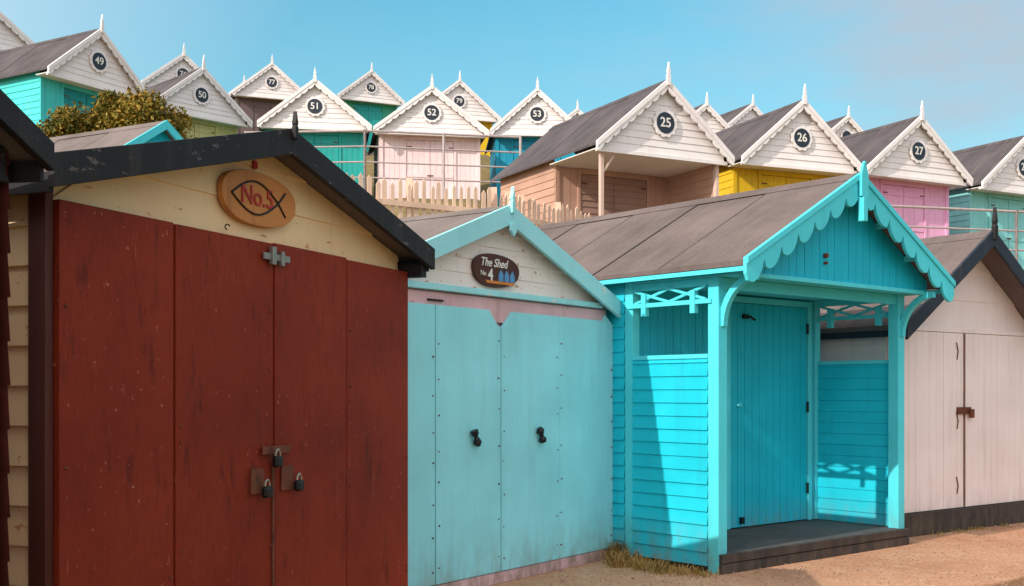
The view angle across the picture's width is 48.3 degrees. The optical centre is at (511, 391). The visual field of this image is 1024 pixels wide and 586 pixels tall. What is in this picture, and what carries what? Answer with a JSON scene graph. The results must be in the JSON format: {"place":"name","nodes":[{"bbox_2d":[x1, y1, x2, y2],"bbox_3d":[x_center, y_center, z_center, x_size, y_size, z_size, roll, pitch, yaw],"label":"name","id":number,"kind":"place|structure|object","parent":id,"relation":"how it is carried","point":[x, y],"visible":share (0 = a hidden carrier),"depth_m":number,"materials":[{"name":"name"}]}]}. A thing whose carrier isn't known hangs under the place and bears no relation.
{"place":"outdoors","nodes":[
{"label":"outdoors","id":0,"kind":"place"},
{"bbox_2d":[366,155,489,217],"bbox_3d":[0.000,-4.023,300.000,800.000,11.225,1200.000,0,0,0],"label":"ground","id":1,"kind":"structure","parent":0,"point":[484,171],"depth_m":34.34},
{"bbox_2d":[0,11,33,50],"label":"beach hut","id":2,"kind":"object","parent":1,"relation":"on","point":[12,35],"visible":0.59,"depth_m":29.39,"materials":[{"name":"white wood"}]},
{"bbox_2d":[0,14,149,125],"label":"beach hut","id":3,"kind":"object","parent":1,"relation":"on","point":[38,80],"visible":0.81,"depth_m":25.51,"materials":[{"name":"white wood"}]},
{"bbox_2d":[64,88,99,113],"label":"doors","id":4,"kind":"structure","parent":3,"relation":"in","point":[75,96],"depth_m":25.76,"materials":[{"name":"teal paint"}]},
{"bbox_2d":[36,86,196,138],"bbox_3d":[-7.224,-3.601,20.404,3.280,3.638,2.257,0,0,24],"label":"bush","id":5,"kind":"object","parent":1,"relation":"on","point":[113,109],"visible":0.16,"depth_m":19.95,"materials":[{"name":"green plant"}]},
{"bbox_2d":[50,120,182,151],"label":"beach hut","id":6,"kind":"object","parent":1,"relation":"on","point":[160,131],"visible":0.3,"depth_m":15.02,"materials":[{"name":"wood"}]},
{"bbox_2d":[141,44,198,87],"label":"beach hut","id":7,"kind":"object","parent":1,"relation":"on","point":[183,63],"visible":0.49,"depth_m":36.60,"materials":[{"name":"white wood"}]},
{"bbox_2d":[146,55,252,138],"bbox_3d":[-9.313,-6.404,31.221,3.457,4.867,2.982,0,0,44],"label":"beach hut","id":8,"kind":"object","parent":1,"relation":"on","point":[202,96],"visible":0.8,"depth_m":30.32,"materials":[{"name":"white wood"}]},
{"bbox_2d":[177,121,214,138],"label":"doors","id":9,"kind":"structure","parent":8,"relation":"in","point":[199,130],"depth_m":30.47,"materials":[{"name":"paint"}]},
{"bbox_2d":[231,56,299,133],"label":"beach hut","id":10,"kind":"object","parent":1,"relation":"on","point":[267,88],"visible":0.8,"depth_m":42.61,"materials":[{"name":"white wood"}]},
{"bbox_2d":[254,101,279,130],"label":"doors","id":11,"kind":"structure","parent":10,"relation":"in","point":[262,108],"depth_m":42.79,"materials":[{"name":"brown paint"}]},
{"bbox_2d":[257,68,371,183],"bbox_3d":[-5.338,-5.909,30.896,2.894,4.817,3.457,0,0,-10],"label":"beach hut","id":12,"kind":"object","parent":1,"relation":"on","point":[315,103],"visible":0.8,"depth_m":29.41,"materials":[{"name":"white wood"}]},
{"bbox_2d":[301,135,337,165],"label":"doors","id":13,"kind":"structure","parent":12,"relation":"in","point":[331,153],"depth_m":29.74,"materials":[{"name":"teal paint"}]},
{"bbox_2d":[337,64,404,155],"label":"beach hut","id":14,"kind":"object","parent":1,"relation":"on","point":[372,97],"visible":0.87,"depth_m":46.84,"materials":[{"name":"white wood"}]},
{"bbox_2d":[354,104,381,152],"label":"doors","id":15,"kind":"structure","parent":14,"relation":"in","point":[372,114],"depth_m":47.03,"materials":[{"name":"teal paint"}]},
{"bbox_2d":[244,129,521,198],"bbox_3d":[-2.984,-5.235,26.642,6.482,1.630,0.480,0,0,-4],"label":"metal railing","id":16,"kind":"object","parent":1,"relation":"on","point":[443,164],"visible":0.6,"depth_m":26.64,"materials":[{"name":"metal"}]},
{"bbox_2d":[368,75,489,199],"bbox_3d":[-2.334,-5.744,30.897,2.983,4.787,3.457,0,0,-10],"label":"beach hut","id":17,"kind":"object","parent":1,"relation":"on","point":[431,108],"visible":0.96,"depth_m":29.55,"materials":[{"name":"white wood"}]},
{"bbox_2d":[407,140,452,198],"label":"doors","id":18,"kind":"structure","parent":17,"relation":"in","point":[419,155],"depth_m":29.68,"materials":[{"name":"pink paint"}]},
{"bbox_2d":[346,173,590,225],"bbox_3d":[-0.555,-2.350,17.379,5.421,1.500,0.552,0,0,-40],"label":"picket fence","id":19,"kind":"object","parent":1,"relation":"on","point":[409,204],"visible":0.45,"depth_m":16.86,"materials":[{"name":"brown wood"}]},
{"bbox_2d":[442,72,500,155],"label":"beach hut","id":20,"kind":"object","parent":1,"relation":"on","point":[464,97],"visible":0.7,"depth_m":40.75,"materials":[{"name":"white wood"}]},
{"bbox_2d":[484,76,575,205],"bbox_3d":[0.566,-6.159,32.667,2.568,4.817,3.257,0,0,-5],"label":"beach hut","id":21,"kind":"object","parent":1,"relation":"on","point":[534,116],"visible":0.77,"depth_m":31.21,"materials":[{"name":"white wood"}]},
{"bbox_2d":[514,141,557,161],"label":"doors","id":22,"kind":"structure","parent":21,"relation":"in","point":[525,144],"depth_m":31.51,"materials":[{"name":"blue paint"}]},
{"bbox_2d":[568,100,583,117],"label":"beach hut","id":23,"kind":"object","parent":1,"relation":"on","point":[577,111],"visible":0.16,"depth_m":41.95,"materials":[{"name":"white wood"}]},
{"bbox_2d":[490,62,734,225],"bbox_3d":[1.817,-3.384,22.069,2.959,4.907,4.157,0,0,-28],"label":"beach hut","id":24,"kind":"object","parent":1,"relation":"on","point":[659,144],"visible":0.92,"depth_m":21.24,"materials":[{"name":"white wood"}]},
{"bbox_2d":[581,174,645,217],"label":"doors","id":25,"kind":"structure","parent":24,"relation":"in","point":[620,195],"depth_m":21.80,"materials":[{"name":"beige paint"}]},
{"bbox_2d":[694,93,729,132],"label":"beach hut","id":26,"kind":"object","parent":1,"relation":"on","point":[713,119],"visible":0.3,"depth_m":34.24,"materials":[{"name":"white wood"}]},
{"bbox_2d":[720,94,762,126],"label":"beach hut","id":27,"kind":"object","parent":1,"relation":"on","point":[741,114],"visible":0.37,"depth_m":39.94,"materials":[{"name":"white wood"}]},
{"bbox_2d":[715,84,860,195],"bbox_3d":[5.187,-3.709,24.589,2.937,4.917,3.657,0,0,-22],"label":"beach hut","id":28,"kind":"object","parent":1,"relation":"on","point":[797,141],"visible":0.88,"depth_m":23.15,"materials":[{"name":"white wood"}]},
{"bbox_2d":[761,175,809,188],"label":"doors","id":29,"kind":"structure","parent":28,"relation":"in","point":[772,181],"depth_m":23.41,"materials":[{"name":"yellow paint"}]},
{"bbox_2d":[826,106,863,137],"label":"beach hut","id":30,"kind":"object","parent":1,"relation":"on","point":[846,125],"visible":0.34,"depth_m":37.95,"materials":[{"name":"white wood"}]},
{"bbox_2d":[840,101,972,238],"bbox_3d":[7.882,-3.724,25.874,3.090,4.887,3.657,0,0,-27],"label":"beach hut","id":31,"kind":"object","parent":1,"relation":"on","point":[913,161],"visible":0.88,"depth_m":24.64,"materials":[{"name":"white wood"}]},
{"bbox_2d":[883,184,923,238],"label":"doors","id":32,"kind":"structure","parent":31,"relation":"in","point":[896,195],"depth_m":24.81,"materials":[{"name":"pink paint"}]},
{"bbox_2d":[891,205,1023,260],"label":"metal railing","id":33,"kind":"object","parent":1,"relation":"on","point":[1016,231],"visible":0.56,"depth_m":21.06,"materials":[{"name":"metal"}]},
{"bbox_2d":[949,135,1023,268],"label":"beach hut","id":34,"kind":"object","parent":1,"relation":"on","point":[995,170],"visible":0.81,"depth_m":26.28,"materials":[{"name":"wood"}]},
{"bbox_2d":[991,198,1023,268],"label":"doors","id":35,"kind":"structure","parent":34,"relation":"in","point":[1006,220],"depth_m":26.67,"materials":[{"name":"teal paint"}]},
{"bbox_2d":[0,0,1023,151],"label":"sky","id":36,"kind":"structure","parent":0,"point":[878,59],"materials":[{"name":"blue"}]},
{"bbox_2d":[490,522,1023,585],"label":"promenade","id":37,"kind":"structure","parent":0,"point":[996,558],"depth_m":8.93,"materials":[{"name":"concrete"}]},
{"bbox_2d":[0,89,54,585],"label":"beach hut","id":38,"kind":"object","parent":37,"relation":"on","point":[27,149],"visible":1,"depth_m":3.63,"materials":[{"name":"black wood"}]},
{"bbox_2d":[8,111,434,585],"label":"beach hut","id":39,"kind":"object","parent":37,"relation":"on","point":[208,354],"visible":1,"depth_m":4.71,"materials":[{"name":"beige wood"}]},
{"bbox_2d":[53,199,407,585],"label":"door panels","id":40,"kind":"structure","parent":39,"relation":"in","point":[164,326],"depth_m":4.78,"materials":[{"name":"red paint"}]},
{"bbox_2d":[399,186,620,585],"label":"beach hut","id":41,"kind":"object","parent":37,"relation":"on","point":[510,401],"visible":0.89,"depth_m":8.37,"materials":[{"name":"white wood"}]},
{"bbox_2d":[408,302,612,585],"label":"door panels","id":42,"kind":"structure","parent":41,"relation":"in","point":[468,500],"depth_m":8.35,"materials":[{"name":"blue paint"}]},
{"bbox_2d":[537,161,955,574],"bbox_3d":[1.562,-0.234,10.805,2.960,3.268,4.042,0,0,-40],"label":"beach hut","id":43,"kind":"object","parent":37,"relation":"on","point":[737,402],"visible":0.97,"depth_m":9.75,"materials":[{"name":"teal wood"}]},
{"bbox_2d":[731,302,806,527],"bbox_3d":[2.390,0.215,10.655,1.155,2.030,0.033,0,0,-40],"label":"door","id":44,"kind":"structure","parent":43,"relation":"in","point":[769,352],"depth_m":10.63,"materials":[{"name":"teal paint"}]},
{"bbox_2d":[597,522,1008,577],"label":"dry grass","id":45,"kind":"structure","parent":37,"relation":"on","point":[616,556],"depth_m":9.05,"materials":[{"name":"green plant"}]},
{"bbox_2d":[820,207,1023,536],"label":"beach hut","id":46,"kind":"object","parent":37,"relation":"on","point":[964,408],"visible":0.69,"depth_m":11.54,"materials":[{"name":"white wood"}]},
{"bbox_2d":[904,331,1023,512],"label":"doors","id":47,"kind":"structure","parent":46,"relation":"in","point":[994,364],"depth_m":11.56,"materials":[{"name":"white paint"}]},
{"bbox_2d":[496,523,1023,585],"bbox_3d":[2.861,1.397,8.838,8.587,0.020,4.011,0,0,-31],"label":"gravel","id":48,"kind":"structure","parent":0,"point":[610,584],"depth_m":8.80,"materials":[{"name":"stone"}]}
]}

